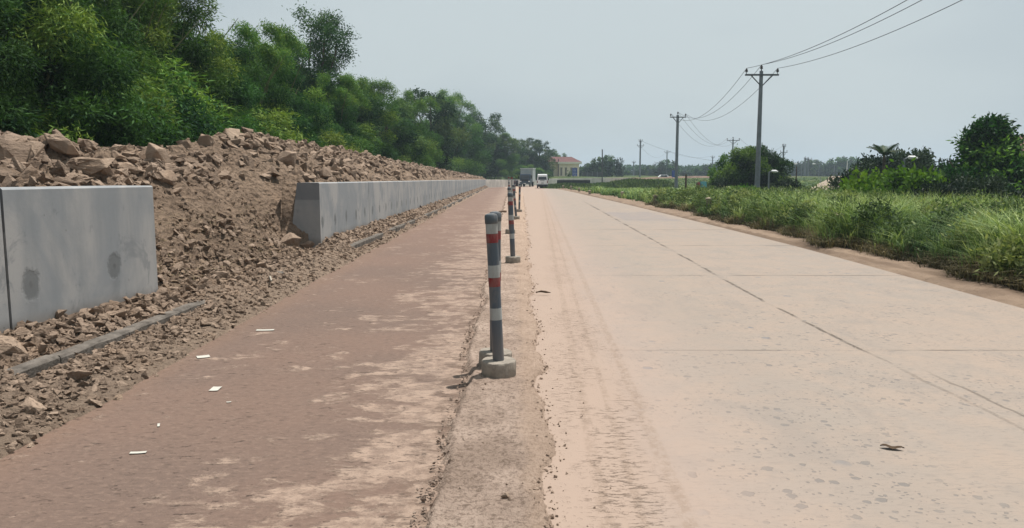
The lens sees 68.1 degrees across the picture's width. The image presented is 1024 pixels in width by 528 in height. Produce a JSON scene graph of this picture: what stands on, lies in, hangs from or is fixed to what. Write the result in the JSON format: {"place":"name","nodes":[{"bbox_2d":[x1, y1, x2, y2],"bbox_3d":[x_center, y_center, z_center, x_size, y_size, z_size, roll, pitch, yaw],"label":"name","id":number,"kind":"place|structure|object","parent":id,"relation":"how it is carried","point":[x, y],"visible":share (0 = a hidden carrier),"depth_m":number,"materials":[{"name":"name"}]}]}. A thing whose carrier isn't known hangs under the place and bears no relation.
{"place":"outdoors","nodes":[
{"label":"outdoors","id":0,"kind":"place"},
{"bbox_2d":[0,132,488,458],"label":"soil bank","id":1,"kind":"structure","parent":0,"point":[279,200],"depth_m":11.35,"materials":[{"name":"soil"}]},
{"bbox_2d":[0,133,27,141],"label":"boulder","id":2,"kind":"object","parent":1,"relation":"on","point":[13,137],"visible":0.31,"depth_m":9.08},
{"bbox_2d":[0,138,31,161],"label":"boulder","id":3,"kind":"object","parent":1,"relation":"on","point":[17,150],"visible":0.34,"depth_m":8.73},
{"bbox_2d":[0,335,32,357],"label":"boulder","id":4,"kind":"object","parent":1,"relation":"on","point":[9,345],"visible":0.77,"depth_m":5.59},
{"bbox_2d":[20,397,46,413],"bbox_3d":[-2.989,0.884,4.713,0.204,0.068,0.104,15,23,27],"label":"boulder","id":5,"kind":"object","parent":1,"relation":"on","point":[31,405],"visible":0.99,"depth_m":4.68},
{"bbox_2d":[28,140,44,159],"bbox_3d":[-5.815,-1.337,9.188,0.164,0.328,0.291,0,7,-1],"label":"boulder","id":6,"kind":"object","parent":1,"relation":"on","point":[37,147],"visible":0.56,"depth_m":9.15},
{"bbox_2d":[66,369,92,381],"bbox_3d":[-3.093,0.782,5.385,0.171,0.102,0.118,-5,16,18],"label":"boulder","id":7,"kind":"object","parent":1,"relation":"on","point":[76,374],"visible":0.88,"depth_m":5.34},
{"bbox_2d":[65,157,114,174],"bbox_3d":[-5.715,-1.315,10.211,0.800,0.294,0.282,-4,-8,21],"label":"boulder","id":8,"kind":"object","parent":1,"relation":"on","point":[89,166],"visible":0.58,"depth_m":10.10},
{"bbox_2d":[5,300,205,377],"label":"kerb","id":9,"kind":"structure","parent":1,"relation":"on","point":[31,368],"depth_m":6.18,"materials":[{"name":"grey concrete"}]},
{"bbox_2d":[103,309,126,317],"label":"boulder","id":10,"kind":"object","parent":1,"relation":"on","point":[121,313],"visible":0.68,"depth_m":7.02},
{"bbox_2d":[109,144,126,151],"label":"boulder","id":11,"kind":"object","parent":1,"relation":"on","point":[116,147],"visible":0.77,"depth_m":12.23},
{"bbox_2d":[118,162,145,173],"bbox_3d":[-5.875,-1.466,11.558,0.326,0.206,0.698,2,7,17],"label":"boulder","id":12,"kind":"object","parent":1,"relation":"on","point":[133,169],"visible":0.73,"depth_m":11.48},
{"bbox_2d":[145,143,170,163],"bbox_3d":[-5.880,-1.762,12.634,0.239,0.503,0.459,1,7,8],"label":"boulder","id":13,"kind":"object","parent":1,"relation":"on","point":[155,151],"visible":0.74,"depth_m":12.45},
{"bbox_2d":[4,164,321,298],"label":"soil crumbs","id":14,"kind":"object","parent":1,"relation":"on","point":[224,257],"visible":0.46,"depth_m":10.91,"materials":[{"name":"soil"}]},
{"bbox_2d":[159,170,177,185],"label":"boulder","id":15,"kind":"object","parent":1,"relation":"on","point":[168,175],"visible":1,"depth_m":11.88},
{"bbox_2d":[197,134,213,145],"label":"boulder","id":16,"kind":"object","parent":1,"relation":"on","point":[204,140],"visible":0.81,"depth_m":15.67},
{"bbox_2d":[200,317,219,324],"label":"boulder","id":17,"kind":"object","parent":1,"relation":"on","point":[208,321],"visible":0.99,"depth_m":7.43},
{"bbox_2d":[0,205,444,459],"bbox_3d":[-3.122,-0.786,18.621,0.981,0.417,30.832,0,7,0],"label":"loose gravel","id":18,"kind":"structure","parent":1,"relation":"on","point":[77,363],"depth_m":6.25,"materials":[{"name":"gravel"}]},
{"bbox_2d":[157,199,292,285],"bbox_3d":[-4.351,-0.413,11.514,1.289,1.143,5.945,0,7,0],"label":"rubble","id":19,"kind":"object","parent":1,"relation":"on","point":[215,242],"visible":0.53,"depth_m":11.08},
{"bbox_2d":[222,128,239,139],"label":"boulder","id":20,"kind":"object","parent":1,"relation":"on","point":[230,133],"visible":0.69,"depth_m":16.84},
{"bbox_2d":[0,127,482,194],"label":"spoil rubble","id":21,"kind":"object","parent":1,"relation":"on","point":[29,172],"visible":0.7,"depth_m":14.39,"materials":[{"name":"stone"}]},
{"bbox_2d":[43,133,79,154],"bbox_3d":[-6.196,-1.645,10.414,0.377,0.305,0.727,-6,9,-42],"label":"boulder","id":22,"kind":"object","parent":21,"relation":"on","point":[58,143],"visible":0.94,"depth_m":10.20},
{"bbox_2d":[0,185,487,369],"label":"rubble","id":23,"kind":"object","parent":1,"relation":"on","point":[40,334],"visible":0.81,"depth_m":8.10,"materials":[{"name":"stone"}]},
{"bbox_2d":[277,151,297,166],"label":"boulder","id":24,"kind":"object","parent":1,"relation":"on","point":[288,158],"visible":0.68,"depth_m":16.73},
{"bbox_2d":[281,232,300,246],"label":"boulder","id":25,"kind":"object","parent":1,"relation":"on","point":[289,238],"visible":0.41,"depth_m":14.00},
{"bbox_2d":[318,166,332,178],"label":"boulder","id":26,"kind":"object","parent":1,"relation":"on","point":[325,172],"visible":0.84,"depth_m":17.64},
{"bbox_2d":[350,187,486,247],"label":"kerb","id":27,"kind":"structure","parent":1,"relation":"on","point":[370,239],"depth_m":20.22,"materials":[{"name":"grey concrete"}]},
{"bbox_2d":[0,187,507,527],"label":"asphalt lane","id":28,"kind":"structure","parent":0,"point":[338,388],"depth_m":4.72,"materials":[{"name":"asphalt"}]},
{"bbox_2d":[410,196,567,527],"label":"mud crumbs","id":29,"kind":"object","parent":28,"relation":"on","point":[423,497],"visible":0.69,"depth_m":4.31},
{"bbox_2d":[421,187,555,527],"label":"mud median","id":30,"kind":"object","parent":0,"point":[510,451],"visible":0.41,"depth_m":4.35,"materials":[{"name":"soil"}]},
{"bbox_2d":[479,211,511,366],"bbox_3d":[-0.103,0.201,5.861,0.258,1.213,0.258,3,6,-2],"label":"bollard","id":31,"kind":"object","parent":30,"relation":"on","point":[485,352],"visible":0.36,"depth_m":5.83,"materials":[{"name":"concrete"}]},
{"bbox_2d":[481,213,515,378],"bbox_3d":[-0.098,0.233,5.572,0.258,1.213,0.258,0,7,0],"label":"bollard","id":32,"kind":"object","parent":30,"relation":"on","point":[497,364],"visible":0.99,"depth_m":5.53,"materials":[{"name":"concrete"}]},
{"bbox_2d":[505,192,520,263],"bbox_3d":[0.020,-0.610,12.914,0.258,1.213,0.258,-1,7,-8],"label":"bollard","id":33,"kind":"object","parent":30,"relation":"on","point":[511,258],"visible":0.98,"depth_m":12.87,"materials":[{"name":"concrete"}]},
{"bbox_2d":[512,185,519,219],"bbox_3d":[0.123,-2.138,26.215,0.258,1.213,0.258,-6,8,-24],"label":"bollard","id":34,"kind":"object","parent":30,"relation":"on","point":[515,207],"visible":0.89,"depth_m":26.17,"materials":[{"name":"concrete"}]},
{"bbox_2d":[171,0,1023,167],"label":"sky","id":35,"kind":"structure","parent":0,"point":[584,78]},
{"bbox_2d":[490,174,827,186],"bbox_3d":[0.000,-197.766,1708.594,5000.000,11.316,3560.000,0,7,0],"label":"ground","id":36,"kind":"structure","parent":0,"point":[794,177],"depth_m":157.19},
{"bbox_2d":[0,16,75,137],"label":"bamboo clump","id":37,"kind":"object","parent":36,"relation":"on","point":[18,74],"visible":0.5,"depth_m":12.80,"materials":[{"name":"green plant"}]},
{"bbox_2d":[0,0,154,146],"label":"bamboo clump","id":38,"kind":"object","parent":36,"relation":"on","point":[53,36],"visible":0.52,"depth_m":13.92,"materials":[{"name":"green plant"}]},
{"bbox_2d":[0,185,157,332],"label":"retaining wall","id":39,"kind":"structure","parent":36,"relation":"on","point":[71,249],"depth_m":6.81,"materials":[{"name":"concrete"}]},
{"bbox_2d":[0,82,161,146],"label":"bush","id":40,"kind":"object","parent":36,"relation":"on","point":[62,115],"visible":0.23,"depth_m":13.39,"materials":[{"name":"green plant"}]},
{"bbox_2d":[15,68,198,147],"bbox_3d":[-9.026,-2.142,15.906,4.625,3.947,5.544,-3,7,-23],"label":"bush","id":41,"kind":"object","parent":36,"relation":"on","point":[156,121],"visible":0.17,"depth_m":14.66,"materials":[{"name":"green plant"}]},
{"bbox_2d":[23,0,196,146],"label":"bamboo clump","id":42,"kind":"object","parent":36,"relation":"on","point":[123,31],"visible":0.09,"depth_m":16.56,"materials":[{"name":"green plant"}]},
{"bbox_2d":[71,0,212,133],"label":"bamboo clump","id":43,"kind":"object","parent":36,"relation":"on","point":[152,20],"visible":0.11,"depth_m":18.97,"materials":[{"name":"green plant"}]},
{"bbox_2d":[64,55,240,145],"bbox_3d":[-9.283,-2.686,18.619,5.471,4.669,6.559,6,9,44],"label":"bush","id":44,"kind":"object","parent":36,"relation":"on","point":[203,103],"visible":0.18,"depth_m":18.12,"materials":[{"name":"green plant"}]},
{"bbox_2d":[117,0,246,135],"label":"bamboo clump","id":45,"kind":"object","parent":36,"relation":"on","point":[194,49],"visible":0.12,"depth_m":20.96,"materials":[{"name":"green plant"}]},
{"bbox_2d":[171,17,267,131],"bbox_3d":[-9.502,-4.413,23.356,3.900,6.327,4.056,-4,8,-29],"label":"bamboo clump","id":46,"kind":"object","parent":36,"relation":"on","point":[246,99],"visible":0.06,"depth_m":22.85,"materials":[{"name":"green plant"}]},
{"bbox_2d":[198,113,267,132],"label":"bush","id":47,"kind":"object","parent":36,"relation":"on","point":[251,126],"visible":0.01,"depth_m":21.84,"materials":[{"name":"green plant"}]},
{"bbox_2d":[221,18,304,139],"bbox_3d":[-9.620,-5.171,27.313,4.731,7.076,4.372,2,7,19],"label":"bamboo clump","id":48,"kind":"object","parent":36,"relation":"on","point":[250,64],"visible":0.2,"depth_m":26.69,"materials":[{"name":"green plant"}]},
{"bbox_2d":[242,103,312,142],"bbox_3d":[-8.858,-3.282,24.821,6.052,4.308,5.048,2,7,16],"label":"bush","id":49,"kind":"object","parent":36,"relation":"on","point":[275,130],"visible":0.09,"depth_m":24.35,"materials":[{"name":"green plant"}]},
{"bbox_2d":[230,28,335,146],"bbox_3d":[-9.116,-5.593,29.866,5.024,7.390,5.041,4,8,29],"label":"bamboo clump","id":50,"kind":"object","parent":36,"relation":"on","point":[285,78],"visible":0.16,"depth_m":29.91,"materials":[{"name":"green plant"}]},
{"bbox_2d":[282,0,361,110],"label":"broadleaf tree","id":51,"kind":"object","parent":36,"relation":"on","point":[332,34],"visible":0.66,"depth_m":38.48,"materials":[{"name":"green plant"}]},
{"bbox_2d":[299,128,363,152],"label":"bush","id":52,"kind":"object","parent":36,"relation":"on","point":[332,136],"visible":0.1,"depth_m":32.65,"materials":[{"name":"green plant"}]},
{"bbox_2d":[295,70,375,154],"bbox_3d":[-8.899,-6.335,38.193,4.234,6.869,4.404,-3,7,-25],"label":"bamboo clump","id":53,"kind":"object","parent":36,"relation":"on","point":[342,121],"visible":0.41,"depth_m":37.77,"materials":[{"name":"green plant"}]},
{"bbox_2d":[318,123,385,155],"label":"bush","id":54,"kind":"object","parent":36,"relation":"on","point":[367,136],"visible":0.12,"depth_m":38.23,"materials":[{"name":"green plant"}]},
{"bbox_2d":[336,72,401,159],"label":"bamboo clump","id":55,"kind":"object","parent":36,"relation":"on","point":[374,103],"visible":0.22,"depth_m":46.03,"materials":[{"name":"green plant"}]},
{"bbox_2d":[293,180,485,247],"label":"retaining wall","id":56,"kind":"structure","parent":36,"relation":"on","point":[322,210],"depth_m":18.19,"materials":[{"name":"concrete"}]},
{"bbox_2d":[360,93,431,162],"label":"broadleaf tree","id":57,"kind":"object","parent":36,"relation":"on","point":[404,132],"visible":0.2,"depth_m":53.52,"materials":[{"name":"green plant"}]},
{"bbox_2d":[383,141,428,166],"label":"bush","id":58,"kind":"object","parent":36,"relation":"on","point":[403,158],"visible":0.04,"depth_m":52.71,"materials":[{"name":"green plant"}]},
{"bbox_2d":[375,88,445,167],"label":"bamboo clump","id":59,"kind":"object","parent":36,"relation":"on","point":[423,131],"visible":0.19,"depth_m":61.48,"materials":[{"name":"green plant"}]},
{"bbox_2d":[405,85,472,171],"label":"broadleaf tree","id":60,"kind":"object","parent":36,"relation":"on","point":[447,142],"visible":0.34,"depth_m":78.02,"materials":[{"name":"green plant"}]},
{"bbox_2d":[428,88,492,176],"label":"bamboo clump","id":61,"kind":"object","parent":36,"relation":"on","point":[461,162],"visible":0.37,"depth_m":98.45,"materials":[{"name":"green plant"}]},
{"bbox_2d":[462,117,496,176],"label":"broadleaf tree","id":62,"kind":"object","parent":36,"relation":"on","point":[491,145],"visible":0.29,"depth_m":124.46,"materials":[{"name":"green plant"}]},
{"bbox_2d":[465,111,522,179],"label":"broadleaf tree","id":63,"kind":"object","parent":36,"relation":"on","point":[493,123],"visible":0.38,"depth_m":131.32,"materials":[{"name":"green plant"}]},
{"bbox_2d":[483,132,519,179],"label":"bamboo clump","id":64,"kind":"object","parent":36,"relation":"on","point":[504,167],"visible":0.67,"depth_m":131.76,"materials":[{"name":"green plant"}]},
{"bbox_2d":[502,138,529,177],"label":"broadleaf tree","id":65,"kind":"object","parent":36,"relation":"on","point":[522,150],"visible":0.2,"depth_m":147.82,"materials":[{"name":"green plant"}]},
{"bbox_2d":[512,164,534,178],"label":"bush","id":66,"kind":"object","parent":36,"relation":"on","point":[517,170],"visible":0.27,"depth_m":138.31,"materials":[{"name":"green plant"}]},
{"bbox_2d":[513,137,547,173],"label":"broadleaf tree","id":67,"kind":"object","parent":36,"relation":"on","point":[532,153],"visible":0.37,"depth_m":155.47,"materials":[{"name":"green plant"}]},
{"bbox_2d":[529,140,555,174],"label":"broadleaf tree","id":68,"kind":"object","parent":36,"relation":"on","point":[546,165],"visible":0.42,"depth_m":160.90,"materials":[{"name":"green plant"}]},
{"bbox_2d":[486,178,630,187],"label":"retaining wall","id":69,"kind":"structure","parent":36,"relation":"on","point":[495,183],"depth_m":143.25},
{"bbox_2d":[549,157,581,175],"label":"house","id":70,"kind":"structure","parent":36,"relation":"on","point":[562,165],"depth_m":166.74,"materials":[{"name":"yellow paint"}]},
{"bbox_2d":[539,182,593,188],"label":"grass mound","id":71,"kind":"object","parent":36,"relation":"on","point":[566,185],"depth_m":98.01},
{"bbox_2d":[557,180,589,183],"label":"culvert wall","id":72,"kind":"structure","parent":36,"relation":"on","point":[573,181],"depth_m":117.19,"materials":[{"name":"concrete"}]},
{"bbox_2d":[582,171,601,176],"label":"tin fence","id":73,"kind":"object","parent":36,"relation":"on","point":[592,174],"visible":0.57,"depth_m":170.81,"materials":[{"name":"metal"}]},
{"bbox_2d":[588,156,607,176],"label":"broadleaf tree","id":74,"kind":"object","parent":36,"relation":"on","point":[596,167],"visible":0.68,"depth_m":182.80,"materials":[{"name":"green plant"}]},
{"bbox_2d":[600,154,617,176],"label":"broadleaf tree","id":75,"kind":"object","parent":36,"relation":"on","point":[610,169],"visible":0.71,"depth_m":185.26,"materials":[{"name":"green plant"}]},
{"bbox_2d":[614,157,624,176],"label":"broadleaf tree","id":76,"kind":"object","parent":36,"relation":"on","point":[618,166],"visible":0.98,"depth_m":184.13,"materials":[{"name":"green plant"}]},
{"bbox_2d":[605,177,679,188],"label":"grass mound","id":77,"kind":"object","parent":36,"relation":"on","point":[632,182],"depth_m":93.85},
{"bbox_2d":[585,185,707,213],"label":"tall grass","id":78,"kind":"structure","parent":36,"relation":"on","point":[632,194],"depth_m":54.76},
{"bbox_2d":[652,161,666,175],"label":"broadleaf tree","id":79,"kind":"object","parent":36,"relation":"on","point":[661,168],"visible":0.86,"depth_m":219.88,"materials":[{"name":"green plant"}]},
{"bbox_2d":[657,159,679,175],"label":"broadleaf tree","id":80,"kind":"object","parent":36,"relation":"on","point":[670,168],"visible":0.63,"depth_m":228.06,"materials":[{"name":"green plant"}]},
{"bbox_2d":[638,176,708,178],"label":"dirt heap","id":81,"kind":"object","parent":36,"relation":"on","point":[678,177],"visible":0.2,"depth_m":155.88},
{"bbox_2d":[670,112,685,188],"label":"power pole","id":82,"kind":"object","parent":36,"relation":"on","point":[676,152],"visible":0.92,"depth_m":75.07,"materials":[{"name":"concrete"}]},
{"bbox_2d":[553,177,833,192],"bbox_3d":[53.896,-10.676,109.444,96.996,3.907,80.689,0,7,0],"label":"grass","id":83,"kind":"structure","parent":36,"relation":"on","point":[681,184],"depth_m":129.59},
{"bbox_2d":[689,167,704,175],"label":"broadleaf tree","id":84,"kind":"object","parent":36,"relation":"on","point":[696,172],"visible":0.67,"depth_m":240.77,"materials":[{"name":"green plant"}]},
{"bbox_2d":[492,164,937,176],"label":"distant wood","id":85,"kind":"object","parent":36,"relation":"on","point":[636,167],"visible":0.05,"depth_m":316.44,"materials":[{"name":"green plant"}]},
{"bbox_2d":[706,152,730,187],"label":"broadleaf tree","id":86,"kind":"object","parent":36,"relation":"on","point":[724,159],"visible":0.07,"depth_m":57.60,"materials":[{"name":"green plant"}]},
{"bbox_2d":[707,174,733,189],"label":"bush","id":87,"kind":"object","parent":36,"relation":"on","point":[719,182],"visible":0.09,"depth_m":53.17,"materials":[{"name":"green plant"}]},
{"bbox_2d":[706,143,798,189],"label":"broadleaf tree","id":88,"kind":"object","parent":36,"relation":"on","point":[740,168],"visible":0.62,"depth_m":54.19,"materials":[{"name":"green plant"}]},
{"bbox_2d":[745,65,778,189],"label":"power pole","id":89,"kind":"object","parent":36,"relation":"on","point":[758,145],"visible":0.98,"depth_m":41.29,"materials":[{"name":"concrete"}]},
{"bbox_2d":[749,0,906,67],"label":"power wire","id":90,"kind":"object","parent":89,"relation":"attached to","point":[836,36],"visible":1,"depth_m":27.86,"materials":[{"name":"metal"}]},
{"bbox_2d":[768,0,921,63],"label":"power wire","id":91,"kind":"object","parent":89,"relation":"attached to","point":[848,35],"visible":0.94,"depth_m":29.42,"materials":[{"name":"metal"}]},
{"bbox_2d":[781,0,961,67],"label":"power wire","id":92,"kind":"object","parent":89,"relation":"attached to","point":[880,36],"visible":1,"depth_m":28.44,"materials":[{"name":"metal"}]},
{"bbox_2d":[769,174,806,190],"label":"bush","id":93,"kind":"object","parent":36,"relation":"on","point":[784,182],"visible":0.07,"depth_m":49.25,"materials":[{"name":"green plant"}]},
{"bbox_2d":[791,161,806,175],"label":"broadleaf tree","id":94,"kind":"object","parent":36,"relation":"on","point":[798,171],"visible":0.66,"depth_m":250.64,"materials":[{"name":"green plant"}]},
{"bbox_2d":[798,159,820,175],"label":"broadleaf tree","id":95,"kind":"object","parent":36,"relation":"on","point":[812,168],"visible":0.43,"depth_m":263.35,"materials":[{"name":"green plant"}]},
{"bbox_2d":[811,160,824,175],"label":"broadleaf tree","id":96,"kind":"object","parent":36,"relation":"on","point":[819,170],"visible":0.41,"depth_m":270.76,"materials":[{"name":"green plant"}]},
{"bbox_2d":[637,184,1023,284],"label":"weed clumps","id":97,"kind":"object","parent":36,"relation":"on","point":[796,210],"visible":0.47,"depth_m":15.50,"materials":[{"name":"green plant"}]},
{"bbox_2d":[823,157,850,176],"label":"broadleaf tree","id":98,"kind":"object","parent":36,"relation":"on","point":[829,168],"visible":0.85,"depth_m":255.18,"materials":[{"name":"green plant"}]},
{"bbox_2d":[670,184,1019,215],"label":"seed heads","id":99,"kind":"object","parent":36,"relation":"on","point":[897,198],"visible":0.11,"depth_m":18.43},
{"bbox_2d":[824,155,888,189],"bbox_3d":[18.446,-2.727,40.029,4.027,6.003,4.682,-5,8,-38],"label":"bush","id":100,"kind":"object","parent":36,"relation":"on","point":[837,179],"visible":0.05,"depth_m":39.74,"materials":[{"name":"green plant"}]},
{"bbox_2d":[866,143,903,173],"bbox_3d":[18.526,-3.406,37.772,1.653,5.152,1.826,0,7,0],"label":"palm tree","id":101,"kind":"object","parent":36,"relation":"on","point":[883,150],"visible":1,"depth_m":37.59,"materials":[{"name":"green plant"}]},
{"bbox_2d":[832,156,949,196],"bbox_3d":[14.930,-1.551,29.040,6.104,5.064,5.742,0,7,0],"label":"vine mound","id":102,"kind":"object","parent":36,"relation":"on","point":[903,181],"visible":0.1,"depth_m":28.05,"materials":[{"name":"green plant"}]},
{"bbox_2d":[843,146,951,176],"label":"bush","id":103,"kind":"object","parent":36,"relation":"on","point":[927,161],"visible":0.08,"depth_m":40.67,"materials":[{"name":"green plant"}]},
{"bbox_2d":[910,170,1023,200],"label":"bush","id":104,"kind":"object","parent":36,"relation":"on","point":[994,185],"visible":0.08,"depth_m":25.48,"materials":[{"name":"green plant"}]},
{"bbox_2d":[932,112,1023,192],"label":"broadleaf tree","id":105,"kind":"object","parent":36,"relation":"on","point":[988,145],"visible":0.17,"depth_m":29.02,"materials":[{"name":"green plant"}]},
{"bbox_2d":[505,185,1023,527],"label":"concrete road","id":106,"kind":"structure","parent":0,"point":[718,377],"depth_m":5.50,"materials":[{"name":"concrete"}]},
{"bbox_2d":[518,168,535,186],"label":"truck","id":107,"kind":"object","parent":106,"relation":"on","point":[527,175],"visible":0.91,"depth_m":115.72,"materials":[{"name":"blue paint"}]},
{"bbox_2d":[459,212,614,527],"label":"pebbles","id":108,"kind":"object","parent":106,"relation":"on","point":[509,499],"visible":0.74,"depth_m":4.47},
{"bbox_2d":[536,174,548,187],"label":"minivan","id":109,"kind":"object","parent":106,"relation":"on","point":[542,180],"visible":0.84,"depth_m":99.39,"materials":[{"name":"white paint"}]},
{"bbox_2d":[557,188,1023,307],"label":"roadside shoulder","id":110,"kind":"object","parent":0,"point":[1005,294],"visible":0.27,"depth_m":13.24},
{"bbox_2d":[644,198,1023,292],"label":"dry grass","id":111,"kind":"structure","parent":110,"relation":"on","point":[809,236],"depth_m":14.13,"materials":[{"name":"plant"}]},
{"bbox_2d":[641,183,1023,281],"bbox_3d":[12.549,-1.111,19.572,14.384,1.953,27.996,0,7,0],"label":"tall grass","id":112,"kind":"structure","parent":0,"point":[901,241],"depth_m":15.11,"materials":[{"name":"plant"}]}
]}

